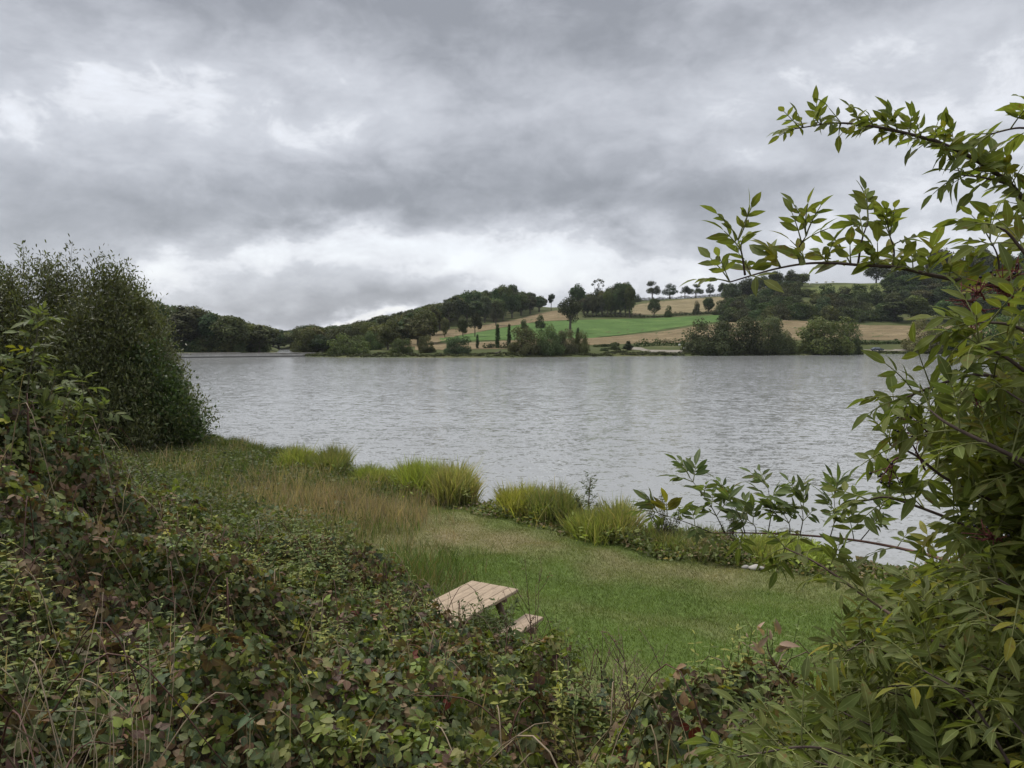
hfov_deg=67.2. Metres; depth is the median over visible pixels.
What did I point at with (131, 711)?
dry stalk
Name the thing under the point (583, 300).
copse tree
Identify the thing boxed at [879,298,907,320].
slope tree
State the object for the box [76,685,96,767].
dry stalk
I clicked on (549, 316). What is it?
stubble field
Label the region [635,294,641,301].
tree
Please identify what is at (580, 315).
hills
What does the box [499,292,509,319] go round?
wood tree
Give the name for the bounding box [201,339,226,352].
bank bush
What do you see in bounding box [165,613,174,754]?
dry stalk
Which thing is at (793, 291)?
hill scrub
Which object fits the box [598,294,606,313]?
copse tree
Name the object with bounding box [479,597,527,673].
leafy weed
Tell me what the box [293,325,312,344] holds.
hillside tree
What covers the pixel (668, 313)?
hedge tree
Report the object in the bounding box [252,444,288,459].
sedge tussock
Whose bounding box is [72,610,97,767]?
dry stalk
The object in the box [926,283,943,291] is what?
slope tree
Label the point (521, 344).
willow bush
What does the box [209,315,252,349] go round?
wood tree
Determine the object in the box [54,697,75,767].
dry stalk
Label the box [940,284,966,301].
slope tree
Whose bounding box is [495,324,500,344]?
columnar tree
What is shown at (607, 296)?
copse tree
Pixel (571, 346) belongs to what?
willow bush
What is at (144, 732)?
dry stalk
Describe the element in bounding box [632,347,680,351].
gravel track
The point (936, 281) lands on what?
slope tree
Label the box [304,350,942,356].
shore weeds
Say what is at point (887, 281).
slope tree
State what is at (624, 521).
reed clump
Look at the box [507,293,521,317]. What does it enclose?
wood tree
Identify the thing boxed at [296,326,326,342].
shore tree
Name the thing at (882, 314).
hill scrub
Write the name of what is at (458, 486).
reed clump
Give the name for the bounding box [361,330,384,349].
shore tree
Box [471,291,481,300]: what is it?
wood tree
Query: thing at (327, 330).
shore tree
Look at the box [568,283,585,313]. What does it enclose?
broadleaf tree
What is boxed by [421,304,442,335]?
hillside tree
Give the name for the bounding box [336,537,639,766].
rough grass
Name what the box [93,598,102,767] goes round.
dry stalk
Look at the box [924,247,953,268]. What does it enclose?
hilltop tree
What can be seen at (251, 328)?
wood tree
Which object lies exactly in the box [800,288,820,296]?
hill scrub
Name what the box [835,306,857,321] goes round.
hill scrub
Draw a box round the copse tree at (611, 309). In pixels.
[608,289,616,315]
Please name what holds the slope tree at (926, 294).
on the hills
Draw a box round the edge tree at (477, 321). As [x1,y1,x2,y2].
[468,312,481,336]
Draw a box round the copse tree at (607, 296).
[602,290,613,316]
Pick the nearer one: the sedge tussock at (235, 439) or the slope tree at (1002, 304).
the sedge tussock at (235, 439)
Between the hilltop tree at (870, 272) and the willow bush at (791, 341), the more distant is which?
the hilltop tree at (870, 272)
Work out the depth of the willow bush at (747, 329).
256.93 m
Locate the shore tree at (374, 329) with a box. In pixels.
[367,324,391,348]
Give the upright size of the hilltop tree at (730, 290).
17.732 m
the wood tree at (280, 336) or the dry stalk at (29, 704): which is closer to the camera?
the dry stalk at (29, 704)
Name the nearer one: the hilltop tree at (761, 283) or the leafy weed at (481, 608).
the leafy weed at (481, 608)
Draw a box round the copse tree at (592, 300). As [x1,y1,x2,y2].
[586,295,599,315]
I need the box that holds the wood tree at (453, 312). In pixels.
[439,301,460,328]
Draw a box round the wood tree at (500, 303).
[490,298,507,321]
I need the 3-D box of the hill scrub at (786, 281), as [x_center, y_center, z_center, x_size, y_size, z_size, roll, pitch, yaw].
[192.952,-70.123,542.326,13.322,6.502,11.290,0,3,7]
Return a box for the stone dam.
[154,353,320,357]
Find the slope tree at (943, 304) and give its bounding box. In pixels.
[935,299,952,320]
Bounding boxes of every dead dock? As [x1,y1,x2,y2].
[499,560,552,665]
[539,606,658,743]
[599,626,666,715]
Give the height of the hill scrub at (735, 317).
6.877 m
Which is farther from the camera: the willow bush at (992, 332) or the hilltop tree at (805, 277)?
the hilltop tree at (805, 277)
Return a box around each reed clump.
[269,442,323,469]
[303,439,361,476]
[347,461,395,489]
[383,453,454,496]
[418,455,490,506]
[488,476,549,520]
[515,477,590,527]
[557,500,616,545]
[586,493,652,548]
[639,518,708,563]
[672,521,747,569]
[734,527,807,571]
[771,530,849,571]
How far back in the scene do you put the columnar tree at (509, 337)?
261.25 m
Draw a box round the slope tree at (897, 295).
[883,291,904,302]
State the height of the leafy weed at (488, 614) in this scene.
1.592 m
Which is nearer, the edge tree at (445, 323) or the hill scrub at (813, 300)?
the edge tree at (445, 323)
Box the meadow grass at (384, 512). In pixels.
[82,432,455,637]
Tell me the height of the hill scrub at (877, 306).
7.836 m
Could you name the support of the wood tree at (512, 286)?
on the hills
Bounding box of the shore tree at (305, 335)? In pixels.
[289,327,320,352]
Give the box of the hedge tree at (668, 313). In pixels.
[664,305,672,317]
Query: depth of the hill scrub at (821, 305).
454.04 m
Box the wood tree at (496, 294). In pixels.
[489,288,499,299]
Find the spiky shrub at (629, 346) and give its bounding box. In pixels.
[622,341,633,349]
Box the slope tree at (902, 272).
[895,270,909,277]
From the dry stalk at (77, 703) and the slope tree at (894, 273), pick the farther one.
the slope tree at (894, 273)
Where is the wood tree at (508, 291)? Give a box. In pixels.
[494,284,512,316]
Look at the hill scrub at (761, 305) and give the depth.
454.60 m
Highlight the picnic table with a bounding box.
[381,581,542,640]
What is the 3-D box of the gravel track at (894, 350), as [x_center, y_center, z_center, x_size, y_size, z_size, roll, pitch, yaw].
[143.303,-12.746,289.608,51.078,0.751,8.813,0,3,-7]
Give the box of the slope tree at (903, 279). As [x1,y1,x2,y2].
[897,274,920,285]
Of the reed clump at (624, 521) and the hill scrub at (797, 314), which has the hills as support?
the hill scrub at (797, 314)
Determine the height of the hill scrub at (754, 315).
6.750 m
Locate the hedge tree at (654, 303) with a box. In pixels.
[647,298,660,316]
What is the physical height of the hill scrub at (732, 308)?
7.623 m
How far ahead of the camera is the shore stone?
15.56 m
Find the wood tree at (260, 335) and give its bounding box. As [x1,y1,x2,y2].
[247,325,271,352]
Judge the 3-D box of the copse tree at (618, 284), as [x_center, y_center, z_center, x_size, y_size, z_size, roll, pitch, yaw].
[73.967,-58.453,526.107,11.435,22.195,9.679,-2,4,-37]
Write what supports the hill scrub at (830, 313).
on the hills
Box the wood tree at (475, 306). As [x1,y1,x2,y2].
[467,296,485,316]
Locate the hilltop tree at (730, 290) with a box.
[720,283,741,298]
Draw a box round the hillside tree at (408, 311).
[403,310,417,338]
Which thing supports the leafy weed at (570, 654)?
on the ground at (630, 594)
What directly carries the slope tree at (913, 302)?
on the hills
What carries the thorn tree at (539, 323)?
on the crop field at (594, 328)
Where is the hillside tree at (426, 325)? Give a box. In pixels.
[401,316,433,342]
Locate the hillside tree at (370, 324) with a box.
[351,321,378,337]
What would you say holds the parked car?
on the gravel track at (894, 350)
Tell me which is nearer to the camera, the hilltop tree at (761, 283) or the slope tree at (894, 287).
the slope tree at (894, 287)
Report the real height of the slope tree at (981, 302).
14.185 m
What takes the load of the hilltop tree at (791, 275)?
on the hills
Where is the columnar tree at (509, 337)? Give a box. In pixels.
[506,324,511,343]
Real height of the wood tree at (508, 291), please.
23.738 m
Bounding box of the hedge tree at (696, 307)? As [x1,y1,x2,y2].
[692,302,699,313]
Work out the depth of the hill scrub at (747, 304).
507.28 m
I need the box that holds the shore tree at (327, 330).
[323,327,338,339]
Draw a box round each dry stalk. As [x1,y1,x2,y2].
[14,639,60,763]
[19,640,40,767]
[27,670,56,767]
[28,600,42,717]
[43,691,65,764]
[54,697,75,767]
[68,612,96,759]
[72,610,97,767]
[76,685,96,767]
[82,715,103,767]
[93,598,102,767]
[109,690,110,767]
[110,699,113,767]
[124,644,132,767]
[136,714,137,767]
[137,689,145,767]
[148,622,150,760]
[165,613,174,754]
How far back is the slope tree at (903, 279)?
527.29 m
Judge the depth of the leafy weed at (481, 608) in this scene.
8.91 m
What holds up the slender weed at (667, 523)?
on the ground at (630, 594)
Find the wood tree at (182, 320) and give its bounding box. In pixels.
[164,305,198,346]
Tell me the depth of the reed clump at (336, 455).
26.49 m
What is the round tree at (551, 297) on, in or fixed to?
on the hills
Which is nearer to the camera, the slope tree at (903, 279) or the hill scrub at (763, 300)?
the hill scrub at (763, 300)
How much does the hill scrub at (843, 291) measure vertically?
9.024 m
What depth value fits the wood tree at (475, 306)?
450.88 m
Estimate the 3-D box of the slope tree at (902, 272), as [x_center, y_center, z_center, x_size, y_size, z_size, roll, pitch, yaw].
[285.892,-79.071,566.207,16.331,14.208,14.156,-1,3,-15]
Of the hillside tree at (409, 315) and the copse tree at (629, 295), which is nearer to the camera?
the hillside tree at (409, 315)
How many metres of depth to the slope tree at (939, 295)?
459.02 m
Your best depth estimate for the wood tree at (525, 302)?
529.87 m
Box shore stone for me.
[748,564,758,570]
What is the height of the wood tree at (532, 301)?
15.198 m
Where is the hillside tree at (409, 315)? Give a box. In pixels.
[397,312,415,339]
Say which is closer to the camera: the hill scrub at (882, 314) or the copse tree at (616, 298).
the hill scrub at (882, 314)
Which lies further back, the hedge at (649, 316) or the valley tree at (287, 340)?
the hedge at (649, 316)
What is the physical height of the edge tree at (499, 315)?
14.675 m
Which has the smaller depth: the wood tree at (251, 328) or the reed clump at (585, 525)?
the reed clump at (585, 525)
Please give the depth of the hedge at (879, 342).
304.13 m
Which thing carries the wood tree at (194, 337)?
on the hills
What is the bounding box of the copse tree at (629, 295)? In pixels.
[624,285,634,317]
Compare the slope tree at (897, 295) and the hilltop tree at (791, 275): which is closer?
the slope tree at (897, 295)
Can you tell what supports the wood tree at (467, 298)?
on the hills
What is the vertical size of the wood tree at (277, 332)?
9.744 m
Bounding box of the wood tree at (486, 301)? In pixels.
[480,296,492,322]
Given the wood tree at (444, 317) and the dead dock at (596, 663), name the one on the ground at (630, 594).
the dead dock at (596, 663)
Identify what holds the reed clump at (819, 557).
on the ground at (630, 594)
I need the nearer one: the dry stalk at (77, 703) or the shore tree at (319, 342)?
the dry stalk at (77, 703)
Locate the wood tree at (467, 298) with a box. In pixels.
[459,290,475,320]
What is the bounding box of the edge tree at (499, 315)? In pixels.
[489,301,503,325]
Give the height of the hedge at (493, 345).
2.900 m
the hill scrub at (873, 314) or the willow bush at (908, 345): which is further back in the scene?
the hill scrub at (873, 314)
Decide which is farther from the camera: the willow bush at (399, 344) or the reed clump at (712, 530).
the willow bush at (399, 344)
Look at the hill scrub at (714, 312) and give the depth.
483.08 m
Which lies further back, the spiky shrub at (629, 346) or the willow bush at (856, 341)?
the willow bush at (856, 341)
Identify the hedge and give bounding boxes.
[482,341,509,347]
[583,309,716,317]
[592,342,619,346]
[634,338,686,346]
[641,293,720,300]
[859,339,906,343]
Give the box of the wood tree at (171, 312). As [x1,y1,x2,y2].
[165,305,178,338]
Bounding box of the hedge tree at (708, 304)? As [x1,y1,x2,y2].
[702,297,714,313]
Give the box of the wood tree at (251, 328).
[226,321,257,346]
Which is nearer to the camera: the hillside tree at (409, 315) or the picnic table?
the picnic table
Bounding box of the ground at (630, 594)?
[0,440,1009,767]
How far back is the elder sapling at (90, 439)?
7.32 m
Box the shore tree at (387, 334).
[376,319,399,349]
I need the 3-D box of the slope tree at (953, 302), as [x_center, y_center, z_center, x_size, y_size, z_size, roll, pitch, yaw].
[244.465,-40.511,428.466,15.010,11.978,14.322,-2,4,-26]
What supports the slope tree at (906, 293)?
on the hills
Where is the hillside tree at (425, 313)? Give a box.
[414,307,438,337]
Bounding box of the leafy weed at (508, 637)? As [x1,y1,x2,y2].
[500,623,541,659]
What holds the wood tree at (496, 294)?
on the hills
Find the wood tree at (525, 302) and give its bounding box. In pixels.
[515,292,529,315]
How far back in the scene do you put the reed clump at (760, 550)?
16.43 m
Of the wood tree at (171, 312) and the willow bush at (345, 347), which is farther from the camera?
the wood tree at (171, 312)
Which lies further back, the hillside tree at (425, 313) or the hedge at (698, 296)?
the hedge at (698, 296)
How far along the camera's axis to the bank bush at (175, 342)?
247.72 m
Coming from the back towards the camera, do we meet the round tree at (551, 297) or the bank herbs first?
the round tree at (551, 297)
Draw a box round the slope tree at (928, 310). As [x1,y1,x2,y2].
[906,305,936,319]
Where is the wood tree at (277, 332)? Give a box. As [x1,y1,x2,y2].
[269,325,280,336]
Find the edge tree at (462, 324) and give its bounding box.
[457,315,467,336]
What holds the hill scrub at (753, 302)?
on the hills
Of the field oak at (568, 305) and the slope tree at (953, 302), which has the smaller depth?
the field oak at (568, 305)
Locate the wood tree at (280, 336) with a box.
[269,328,286,344]
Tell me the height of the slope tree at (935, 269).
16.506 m
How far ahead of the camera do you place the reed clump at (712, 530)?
16.75 m
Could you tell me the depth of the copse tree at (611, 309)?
502.29 m
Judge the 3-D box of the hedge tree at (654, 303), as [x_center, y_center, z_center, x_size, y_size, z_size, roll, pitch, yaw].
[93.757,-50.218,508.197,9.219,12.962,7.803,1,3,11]
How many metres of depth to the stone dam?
228.85 m
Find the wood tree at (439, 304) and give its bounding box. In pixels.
[430,302,443,308]
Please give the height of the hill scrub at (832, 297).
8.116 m
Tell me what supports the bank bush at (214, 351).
on the hills
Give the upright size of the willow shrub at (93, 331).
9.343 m
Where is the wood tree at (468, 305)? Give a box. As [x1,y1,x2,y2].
[462,301,473,321]
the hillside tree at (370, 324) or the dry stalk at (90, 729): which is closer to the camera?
the dry stalk at (90, 729)
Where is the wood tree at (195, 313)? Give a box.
[181,306,207,340]
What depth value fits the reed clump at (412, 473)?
23.09 m
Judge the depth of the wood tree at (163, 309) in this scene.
249.60 m
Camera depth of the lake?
49.44 m
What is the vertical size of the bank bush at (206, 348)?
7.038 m
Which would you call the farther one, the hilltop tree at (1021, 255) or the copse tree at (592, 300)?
the hilltop tree at (1021, 255)
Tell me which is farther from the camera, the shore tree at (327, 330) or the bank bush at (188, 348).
the shore tree at (327, 330)
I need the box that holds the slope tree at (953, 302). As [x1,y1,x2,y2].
[942,301,966,318]
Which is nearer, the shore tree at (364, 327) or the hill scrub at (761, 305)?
the shore tree at (364, 327)
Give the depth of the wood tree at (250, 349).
258.37 m
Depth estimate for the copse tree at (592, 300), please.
497.98 m
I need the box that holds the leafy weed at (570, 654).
[538,616,587,709]
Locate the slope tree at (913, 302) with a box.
[903,294,929,320]
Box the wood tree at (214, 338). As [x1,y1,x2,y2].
[208,316,234,349]
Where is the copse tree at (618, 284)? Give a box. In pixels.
[614,282,624,313]
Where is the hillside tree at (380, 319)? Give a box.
[372,315,402,345]
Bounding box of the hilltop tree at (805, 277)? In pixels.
[800,273,809,284]
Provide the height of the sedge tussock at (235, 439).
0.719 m
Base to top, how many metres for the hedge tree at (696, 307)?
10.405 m
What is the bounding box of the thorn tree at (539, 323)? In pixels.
[535,314,545,327]
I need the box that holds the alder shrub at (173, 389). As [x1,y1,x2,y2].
[88,333,229,451]
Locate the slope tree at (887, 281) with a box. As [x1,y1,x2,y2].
[879,273,900,289]
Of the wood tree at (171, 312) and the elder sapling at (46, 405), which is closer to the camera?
the elder sapling at (46, 405)
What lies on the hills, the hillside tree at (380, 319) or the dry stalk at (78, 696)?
the hillside tree at (380, 319)
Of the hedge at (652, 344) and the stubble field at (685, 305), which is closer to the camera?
the hedge at (652, 344)
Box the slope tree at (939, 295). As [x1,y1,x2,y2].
[928,286,949,305]
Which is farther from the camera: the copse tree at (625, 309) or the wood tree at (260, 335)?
the copse tree at (625, 309)
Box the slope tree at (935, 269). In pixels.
[927,262,941,272]
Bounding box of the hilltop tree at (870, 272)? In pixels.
[863,263,885,282]
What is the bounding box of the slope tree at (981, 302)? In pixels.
[962,297,990,313]
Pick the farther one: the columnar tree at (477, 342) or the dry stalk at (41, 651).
the columnar tree at (477, 342)
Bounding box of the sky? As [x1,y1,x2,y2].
[0,0,1023,330]
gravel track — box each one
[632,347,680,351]
[870,349,907,350]
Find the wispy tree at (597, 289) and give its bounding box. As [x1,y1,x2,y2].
[591,279,604,308]
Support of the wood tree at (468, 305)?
on the hills
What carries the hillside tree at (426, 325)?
on the hills
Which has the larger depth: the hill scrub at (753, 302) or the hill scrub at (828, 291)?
the hill scrub at (828, 291)
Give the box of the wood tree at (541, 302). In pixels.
[534,296,546,311]
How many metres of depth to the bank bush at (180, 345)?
247.46 m
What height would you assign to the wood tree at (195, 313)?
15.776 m
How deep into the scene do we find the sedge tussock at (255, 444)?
31.35 m
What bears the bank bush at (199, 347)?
on the hills
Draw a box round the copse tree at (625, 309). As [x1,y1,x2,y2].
[621,287,627,315]
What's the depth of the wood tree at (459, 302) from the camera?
447.24 m
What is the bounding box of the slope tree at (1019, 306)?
[1011,298,1023,316]
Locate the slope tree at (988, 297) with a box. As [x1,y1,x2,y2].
[980,293,1003,320]
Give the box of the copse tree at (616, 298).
[612,292,622,313]
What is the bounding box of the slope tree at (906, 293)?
[898,290,911,303]
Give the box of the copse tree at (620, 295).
[613,284,625,314]
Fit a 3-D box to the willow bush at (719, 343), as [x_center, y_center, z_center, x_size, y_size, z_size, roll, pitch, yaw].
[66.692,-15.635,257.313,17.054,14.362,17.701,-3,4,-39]
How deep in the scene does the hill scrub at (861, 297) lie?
481.05 m
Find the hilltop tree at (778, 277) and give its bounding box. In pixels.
[768,270,784,281]
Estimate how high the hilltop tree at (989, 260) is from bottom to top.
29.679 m
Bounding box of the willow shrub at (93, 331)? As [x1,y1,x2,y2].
[0,234,222,456]
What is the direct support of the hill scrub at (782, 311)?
on the hills
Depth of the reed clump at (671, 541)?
17.20 m
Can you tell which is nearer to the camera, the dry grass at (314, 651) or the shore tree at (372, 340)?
the dry grass at (314, 651)
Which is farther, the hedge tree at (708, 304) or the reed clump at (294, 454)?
the hedge tree at (708, 304)
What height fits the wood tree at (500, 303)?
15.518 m
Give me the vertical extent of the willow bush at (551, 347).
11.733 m
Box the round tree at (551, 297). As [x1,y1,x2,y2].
[548,294,554,310]
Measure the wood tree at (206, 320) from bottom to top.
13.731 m
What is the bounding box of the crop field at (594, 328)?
[440,315,718,340]
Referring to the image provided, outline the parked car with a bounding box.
[871,347,883,350]
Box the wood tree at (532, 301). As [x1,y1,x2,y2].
[527,293,537,313]
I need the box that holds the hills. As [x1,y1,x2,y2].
[17,283,1023,357]
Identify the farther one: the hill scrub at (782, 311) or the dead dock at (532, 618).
the hill scrub at (782, 311)
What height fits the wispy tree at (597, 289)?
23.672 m
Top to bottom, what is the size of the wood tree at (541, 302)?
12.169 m
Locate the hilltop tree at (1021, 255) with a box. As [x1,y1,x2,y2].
[1017,252,1023,262]
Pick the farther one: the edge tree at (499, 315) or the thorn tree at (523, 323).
the edge tree at (499, 315)
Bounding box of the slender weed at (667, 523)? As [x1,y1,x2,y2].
[645,493,681,537]
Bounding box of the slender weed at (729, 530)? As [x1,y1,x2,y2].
[721,507,738,540]
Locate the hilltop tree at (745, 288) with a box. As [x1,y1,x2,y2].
[738,277,758,296]
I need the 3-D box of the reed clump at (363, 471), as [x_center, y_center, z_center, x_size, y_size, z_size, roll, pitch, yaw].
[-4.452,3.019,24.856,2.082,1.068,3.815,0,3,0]
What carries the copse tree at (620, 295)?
on the hills
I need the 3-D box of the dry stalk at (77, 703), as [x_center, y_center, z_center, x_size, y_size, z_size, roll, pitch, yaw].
[-1.815,1.273,3.262,0.009,0.565,0.181,1,3,13]
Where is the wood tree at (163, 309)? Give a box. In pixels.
[152,301,170,326]
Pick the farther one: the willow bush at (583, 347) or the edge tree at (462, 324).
the edge tree at (462, 324)
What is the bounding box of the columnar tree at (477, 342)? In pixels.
[476,334,479,347]
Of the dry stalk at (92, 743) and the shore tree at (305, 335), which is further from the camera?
the shore tree at (305, 335)
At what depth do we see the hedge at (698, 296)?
648.76 m
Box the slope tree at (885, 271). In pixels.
[879,268,894,277]
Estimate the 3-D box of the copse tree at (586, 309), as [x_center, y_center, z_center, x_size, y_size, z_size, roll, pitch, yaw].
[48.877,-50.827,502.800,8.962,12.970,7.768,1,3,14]
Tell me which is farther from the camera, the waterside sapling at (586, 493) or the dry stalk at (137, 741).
the waterside sapling at (586, 493)
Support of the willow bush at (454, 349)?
on the hills
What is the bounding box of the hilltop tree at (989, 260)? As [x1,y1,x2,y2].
[965,247,994,265]
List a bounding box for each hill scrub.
[711,305,724,314]
[716,308,733,321]
[722,307,741,315]
[727,312,744,321]
[743,297,752,306]
[746,296,758,310]
[747,310,762,320]
[752,302,778,313]
[753,295,771,309]
[757,289,772,301]
[761,305,781,319]
[768,303,791,319]
[778,280,794,286]
[787,302,807,319]
[789,281,802,292]
[789,286,803,296]
[790,295,805,303]
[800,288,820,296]
[801,303,822,319]
[809,293,823,303]
[812,296,831,311]
[818,284,840,297]
[819,305,839,320]
[823,293,840,303]
[831,297,847,308]
[835,294,852,304]
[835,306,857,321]
[837,286,850,296]
[850,283,868,296]
[851,289,875,304]
[864,309,886,321]
[866,291,886,304]
[869,284,881,296]
[874,302,885,312]
[875,308,903,321]
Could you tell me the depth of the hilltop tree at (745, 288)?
551.99 m
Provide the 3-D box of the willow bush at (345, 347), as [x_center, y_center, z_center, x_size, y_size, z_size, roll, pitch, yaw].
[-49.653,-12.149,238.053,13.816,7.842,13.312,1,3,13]
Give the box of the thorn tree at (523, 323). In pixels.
[521,319,528,328]
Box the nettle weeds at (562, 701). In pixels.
[0,397,971,767]
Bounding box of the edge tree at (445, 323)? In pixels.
[441,318,449,336]
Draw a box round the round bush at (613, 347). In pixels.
[608,342,620,349]
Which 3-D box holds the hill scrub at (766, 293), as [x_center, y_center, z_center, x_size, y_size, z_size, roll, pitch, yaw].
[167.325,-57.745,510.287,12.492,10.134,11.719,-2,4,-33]
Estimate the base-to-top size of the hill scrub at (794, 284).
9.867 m
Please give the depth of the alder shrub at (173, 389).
31.58 m
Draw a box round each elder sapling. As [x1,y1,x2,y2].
[0,301,88,529]
[49,364,133,513]
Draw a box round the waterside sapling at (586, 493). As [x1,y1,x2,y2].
[572,469,605,511]
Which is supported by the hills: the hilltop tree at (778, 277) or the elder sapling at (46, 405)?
the hilltop tree at (778, 277)
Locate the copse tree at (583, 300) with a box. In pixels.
[579,298,587,313]
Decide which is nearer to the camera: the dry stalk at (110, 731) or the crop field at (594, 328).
the dry stalk at (110, 731)
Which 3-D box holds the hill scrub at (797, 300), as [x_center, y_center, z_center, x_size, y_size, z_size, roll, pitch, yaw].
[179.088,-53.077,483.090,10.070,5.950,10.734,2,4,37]
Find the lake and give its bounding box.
[175,349,1018,568]
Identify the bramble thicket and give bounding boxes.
[0,383,1004,767]
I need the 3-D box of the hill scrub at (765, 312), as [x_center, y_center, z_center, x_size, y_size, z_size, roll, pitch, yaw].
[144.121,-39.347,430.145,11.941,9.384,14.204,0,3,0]
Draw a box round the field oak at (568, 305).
[557,297,583,330]
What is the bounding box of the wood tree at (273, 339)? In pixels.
[264,326,278,347]
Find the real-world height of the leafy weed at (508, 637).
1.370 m
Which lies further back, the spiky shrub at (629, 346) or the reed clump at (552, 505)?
the spiky shrub at (629, 346)
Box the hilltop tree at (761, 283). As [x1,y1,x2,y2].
[758,275,768,289]
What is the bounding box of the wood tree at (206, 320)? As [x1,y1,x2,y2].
[196,313,220,339]
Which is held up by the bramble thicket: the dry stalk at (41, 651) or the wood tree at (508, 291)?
the dry stalk at (41, 651)
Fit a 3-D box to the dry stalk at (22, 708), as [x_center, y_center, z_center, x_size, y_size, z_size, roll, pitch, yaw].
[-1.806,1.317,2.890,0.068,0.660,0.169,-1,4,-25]
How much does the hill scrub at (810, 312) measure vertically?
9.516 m
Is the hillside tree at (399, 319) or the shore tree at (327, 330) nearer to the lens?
the shore tree at (327, 330)
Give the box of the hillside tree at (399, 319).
[390,315,410,343]
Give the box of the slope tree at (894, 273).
[882,270,899,277]
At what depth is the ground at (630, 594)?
13.81 m
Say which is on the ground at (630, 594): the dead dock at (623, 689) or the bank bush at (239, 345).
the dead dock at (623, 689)
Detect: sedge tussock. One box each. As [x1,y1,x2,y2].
[212,435,255,445]
[229,441,268,450]
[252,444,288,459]
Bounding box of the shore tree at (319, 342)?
[307,334,335,351]
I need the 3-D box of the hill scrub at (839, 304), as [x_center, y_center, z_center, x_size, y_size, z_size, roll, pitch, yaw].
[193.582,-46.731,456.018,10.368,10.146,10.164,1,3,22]
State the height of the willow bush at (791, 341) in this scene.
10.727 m
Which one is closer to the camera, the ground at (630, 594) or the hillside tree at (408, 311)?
the ground at (630, 594)
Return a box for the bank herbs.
[36,433,960,632]
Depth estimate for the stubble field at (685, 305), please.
571.21 m
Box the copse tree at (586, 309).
[581,297,591,314]
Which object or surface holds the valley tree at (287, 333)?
on the hills
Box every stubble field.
[404,310,571,346]
[415,320,1023,349]
[632,297,734,314]
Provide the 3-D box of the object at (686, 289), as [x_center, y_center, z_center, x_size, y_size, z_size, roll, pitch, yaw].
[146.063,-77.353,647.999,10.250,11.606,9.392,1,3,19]
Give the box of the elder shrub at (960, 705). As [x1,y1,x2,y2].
[626,85,1023,767]
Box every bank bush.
[166,338,190,351]
[168,336,183,351]
[181,339,199,352]
[188,337,211,352]
[194,335,212,352]
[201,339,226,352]
[210,340,224,352]
[218,340,240,352]
[227,341,249,352]
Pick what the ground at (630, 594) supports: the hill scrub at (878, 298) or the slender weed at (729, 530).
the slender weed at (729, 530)
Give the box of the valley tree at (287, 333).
[284,332,294,347]
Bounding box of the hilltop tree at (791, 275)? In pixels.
[784,269,800,281]
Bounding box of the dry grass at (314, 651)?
[0,371,829,767]
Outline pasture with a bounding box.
[750,283,883,295]
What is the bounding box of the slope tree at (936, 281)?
[931,274,949,286]
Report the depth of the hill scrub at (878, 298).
479.95 m
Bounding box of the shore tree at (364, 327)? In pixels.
[352,322,368,339]
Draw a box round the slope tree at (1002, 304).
[989,301,1007,318]
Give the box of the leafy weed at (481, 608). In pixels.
[453,592,498,631]
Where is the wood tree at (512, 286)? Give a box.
[509,284,518,293]
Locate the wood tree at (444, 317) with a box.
[439,304,452,329]
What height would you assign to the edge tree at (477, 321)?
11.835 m
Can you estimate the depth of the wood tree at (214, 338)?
247.99 m
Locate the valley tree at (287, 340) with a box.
[270,334,293,348]
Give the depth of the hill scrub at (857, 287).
506.70 m
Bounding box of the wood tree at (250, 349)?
[240,326,272,352]
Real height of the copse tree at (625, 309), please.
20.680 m
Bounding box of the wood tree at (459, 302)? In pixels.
[449,296,468,322]
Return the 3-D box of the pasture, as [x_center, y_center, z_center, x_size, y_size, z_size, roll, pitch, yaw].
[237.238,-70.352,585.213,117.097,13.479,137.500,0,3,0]
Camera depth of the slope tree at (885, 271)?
596.81 m
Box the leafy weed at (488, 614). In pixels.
[452,599,519,671]
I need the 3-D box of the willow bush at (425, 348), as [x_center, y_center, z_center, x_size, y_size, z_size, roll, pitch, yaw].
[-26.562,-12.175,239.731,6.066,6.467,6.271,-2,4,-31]
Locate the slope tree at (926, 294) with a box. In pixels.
[910,289,934,300]
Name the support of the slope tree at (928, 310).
on the hills
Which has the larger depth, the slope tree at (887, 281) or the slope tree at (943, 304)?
the slope tree at (887, 281)
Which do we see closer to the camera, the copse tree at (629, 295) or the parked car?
the parked car
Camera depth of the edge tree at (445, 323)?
333.01 m
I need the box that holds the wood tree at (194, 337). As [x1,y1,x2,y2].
[187,307,206,339]
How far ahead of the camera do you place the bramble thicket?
4.83 m
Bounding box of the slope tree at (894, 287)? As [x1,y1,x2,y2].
[883,282,906,293]
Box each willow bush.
[323,326,363,351]
[325,333,370,354]
[389,338,412,353]
[417,335,436,352]
[443,335,471,353]
[507,325,541,354]
[532,321,566,356]
[556,329,578,353]
[573,330,590,353]
[680,316,734,355]
[714,316,767,354]
[749,315,790,354]
[779,327,799,352]
[792,315,857,354]
[841,320,863,354]
[900,319,943,352]
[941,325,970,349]
[967,314,1023,348]

